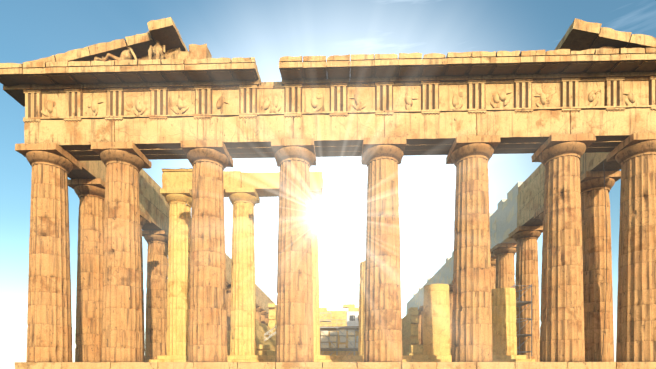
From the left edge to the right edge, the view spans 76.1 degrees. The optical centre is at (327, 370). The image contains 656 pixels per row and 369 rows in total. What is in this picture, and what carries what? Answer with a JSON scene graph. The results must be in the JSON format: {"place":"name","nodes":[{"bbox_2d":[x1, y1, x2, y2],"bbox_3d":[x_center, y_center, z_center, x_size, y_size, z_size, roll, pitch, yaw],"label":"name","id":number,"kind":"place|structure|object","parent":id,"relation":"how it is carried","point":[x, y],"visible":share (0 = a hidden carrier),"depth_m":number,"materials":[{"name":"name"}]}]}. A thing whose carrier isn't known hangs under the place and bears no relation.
{"place":"outdoors","nodes":[
{"label":"outdoors","id":0,"kind":"place"},
{"bbox_2d":[0,0,655,368],"label":"sky","id":1,"kind":"structure","parent":0,"point":[267,31],"materials":[{"name":"blue"}]},
{"bbox_3d":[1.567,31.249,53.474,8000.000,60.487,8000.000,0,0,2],"label":"ground","id":2,"kind":"structure","parent":0,"visible":0},
{"bbox_2d":[15,362,655,368],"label":"crepidoma steps","id":3,"kind":"structure","parent":2,"relation":"on","point":[335,365],"depth_m":19.48,"materials":[{"name":"stone"}]},
{"bbox_2d":[15,143,81,361],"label":"column","id":4,"kind":"structure","parent":3,"relation":"on","point":[49,319],"depth_m":20.28,"materials":[{"name":"stone"}]},
{"bbox_2d":[91,142,151,361],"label":"column","id":5,"kind":"structure","parent":3,"relation":"on","point":[125,163],"depth_m":20.16,"materials":[{"name":"stone"}]},
{"bbox_2d":[68,178,268,361],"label":"side columns","id":6,"kind":"structure","parent":3,"relation":"on","point":[90,193],"depth_m":24.13,"materials":[{"name":"stone"}]},
{"bbox_2d":[68,161,273,313],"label":"side entablature","id":7,"kind":"structure","parent":6,"relation":"on","point":[154,206],"depth_m":30.67,"materials":[{"name":"stone"}]},
{"bbox_2d":[180,140,232,361],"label":"column","id":8,"kind":"structure","parent":3,"relation":"on","point":[210,161],"depth_m":20.00,"materials":[{"name":"stone"}]},
{"bbox_2d":[271,138,315,361],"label":"column","id":9,"kind":"structure","parent":3,"relation":"on","point":[295,159],"depth_m":19.86,"materials":[{"name":"stone"}]},
{"bbox_2d":[149,355,534,361],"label":"pronaos platform floor","id":10,"kind":"structure","parent":3,"relation":"on","point":[342,358],"depth_m":24.58,"materials":[{"name":"stone"}]},
{"bbox_2d":[160,188,191,354],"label":"column","id":11,"kind":"structure","parent":10,"relation":"on","point":[179,242],"depth_m":25.49,"materials":[{"name":"stone"}]},
{"bbox_2d":[225,187,259,355],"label":"column","id":12,"kind":"structure","parent":10,"relation":"on","point":[244,200],"depth_m":25.38,"materials":[{"name":"stone"}]},
{"bbox_2d":[162,168,322,196],"bbox_3d":[-5.210,-11.646,25.960,9.803,1.307,1.283,0,0,2],"label":"inner architrave","id":13,"kind":"object","parent":12,"relation":"on","point":[265,184],"depth_m":25.38,"materials":[{"name":"stone"}]},
{"bbox_2d":[310,186,321,354],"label":"column","id":14,"kind":"structure","parent":10,"relation":"on","point":[315,197],"depth_m":25.37,"materials":[{"name":"stone"}]},
{"bbox_2d":[320,319,358,354],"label":"metal framework","id":15,"kind":"object","parent":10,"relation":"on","point":[335,330],"depth_m":64.03,"materials":[{"name":"grey metal"}]},
{"bbox_2d":[320,326,358,349],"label":"work platform decks","id":16,"kind":"object","parent":15,"relation":"on","point":[339,329],"depth_m":66.55,"materials":[{"name":"grey wood"}]},
{"bbox_2d":[321,330,357,347],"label":"sawn marble blocks","id":17,"kind":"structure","parent":16,"relation":"on","point":[325,340],"depth_m":64.56,"materials":[{"name":"white stone"}]},
{"bbox_2d":[346,311,358,325],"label":"site cabin","id":18,"kind":"object","parent":15,"relation":"on","point":[355,322],"depth_m":65.40,"materials":[{"name":"white metal"}]},
{"bbox_2d":[349,315,358,320],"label":"site cabin windows","id":19,"kind":"structure","parent":18,"relation":"in","point":[351,317],"depth_m":65.39,"materials":[{"name":"grey glass"}]},
{"bbox_2d":[227,303,451,355],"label":"cella walls","id":20,"kind":"structure","parent":10,"relation":"on","point":[410,320],"depth_m":66.07,"materials":[{"name":"stone"}]},
{"bbox_2d":[264,325,276,340],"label":"crane lattice boom","id":21,"kind":"object","parent":20,"relation":"attached to","point":[269,334],"depth_m":56.13,"materials":[{"name":"white paint"}]},
{"bbox_2d":[256,344,451,354],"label":"stone blocks","id":22,"kind":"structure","parent":10,"relation":"on","point":[415,349],"depth_m":43.90,"materials":[{"name":"beige stone"}]},
{"bbox_2d":[358,261,364,354],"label":"column","id":23,"kind":"structure","parent":10,"relation":"on","point":[361,308],"depth_m":25.31,"materials":[{"name":"stone"}]},
{"bbox_2d":[319,284,531,355],"bbox_3d":[5.849,-5.417,49.264,2.327,9.000,47.367,0,0,-16],"label":"scaffolding","id":24,"kind":"object","parent":10,"relation":"on","point":[519,303],"depth_m":26.71,"materials":[{"name":"metal"}]},
{"bbox_2d":[423,284,450,354],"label":"broken column","id":25,"kind":"structure","parent":10,"relation":"on","point":[436,324],"depth_m":24.91,"materials":[{"name":"stone"}]},
{"bbox_2d":[491,288,516,354],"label":"broken column","id":26,"kind":"structure","parent":10,"relation":"on","point":[504,339],"depth_m":24.81,"materials":[{"name":"stone"}]},
{"bbox_2d":[361,137,406,361],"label":"column","id":27,"kind":"structure","parent":3,"relation":"on","point":[381,158],"depth_m":19.72,"materials":[{"name":"stone"}]},
{"bbox_2d":[446,135,500,361],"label":"column","id":28,"kind":"structure","parent":3,"relation":"on","point":[468,157],"depth_m":19.59,"materials":[{"name":"stone"}]},
{"bbox_2d":[23,105,655,160],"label":"architrave","id":29,"kind":"object","parent":28,"relation":"on","point":[346,133],"depth_m":19.82,"materials":[{"name":"stone"}]},
{"bbox_2d":[24,76,655,119],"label":"frieze","id":30,"kind":"object","parent":29,"relation":"on","point":[515,93],"depth_m":19.79,"materials":[{"name":"stone"}]},
{"bbox_2d":[0,48,655,106],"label":"cornice","id":31,"kind":"structure","parent":30,"relation":"on","point":[449,67],"depth_m":19.12,"materials":[{"name":"stone"}]},
{"bbox_2d":[93,56,110,60],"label":"statue horse heads","id":32,"kind":"object","parent":31,"relation":"on","point":[98,59],"depth_m":19.57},
{"bbox_2d":[0,17,211,86],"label":"pediment","id":33,"kind":"structure","parent":31,"relation":"on","point":[165,32],"depth_m":19.50,"materials":[{"name":"stone"}]},
{"bbox_2d":[104,45,136,60],"bbox_3d":[-9.749,-14.697,19.632,2.038,1.107,0.650,0,0,2],"label":"reclining statue","id":34,"kind":"object","parent":31,"relation":"on","point":[128,53],"depth_m":19.45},
{"bbox_2d":[148,41,164,59],"bbox_3d":[-7.965,-14.820,19.536,0.795,1.397,0.810,0,0,2],"label":"seated statue","id":35,"kind":"object","parent":31,"relation":"on","point":[156,51],"depth_m":19.40,"materials":[{"name":"stone"}]},
{"bbox_2d":[555,18,655,51],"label":"pediment","id":36,"kind":"structure","parent":31,"relation":"on","point":[580,35],"depth_m":18.40,"materials":[{"name":"stone"}]},
{"bbox_2d":[599,46,623,49],"bbox_3d":[12.778,-14.434,18.866,1.272,0.568,0.538,0,0,2],"label":"selene horse statue","id":37,"kind":"object","parent":31,"relation":"on","point":[609,47],"depth_m":18.71,"materials":[{"name":"beige stone"}]},
{"bbox_2d":[418,171,620,361],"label":"side columns","id":38,"kind":"structure","parent":3,"relation":"on","point":[595,216],"depth_m":23.31,"materials":[{"name":"stone"}]},
{"bbox_2d":[406,182,522,314],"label":"side entablature","id":39,"kind":"structure","parent":38,"relation":"on","point":[503,220],"depth_m":36.58,"materials":[{"name":"stone"}]},
{"bbox_2d":[517,152,620,226],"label":"side entablature","id":40,"kind":"structure","parent":38,"relation":"on","point":[530,199],"depth_m":29.07,"materials":[{"name":"stone"}]},
{"bbox_2d":[531,133,595,361],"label":"column","id":41,"kind":"structure","parent":3,"relation":"on","point":[558,156],"depth_m":19.48,"materials":[{"name":"stone"}]},
{"bbox_2d":[601,163,606,361],"bbox_3d":[13.813,-5.417,20.969,0.279,10.002,0.027,0,0,2],"label":"conductor cable","id":42,"kind":"object","parent":3,"relation":"on","point":[606,263],"depth_m":20.96,"materials":[{"name":"metal"}]},
{"bbox_2d":[606,133,655,361],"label":"column","id":43,"kind":"structure","parent":3,"relation":"on","point":[633,155],"depth_m":19.44,"materials":[{"name":"stone"}]}
]}

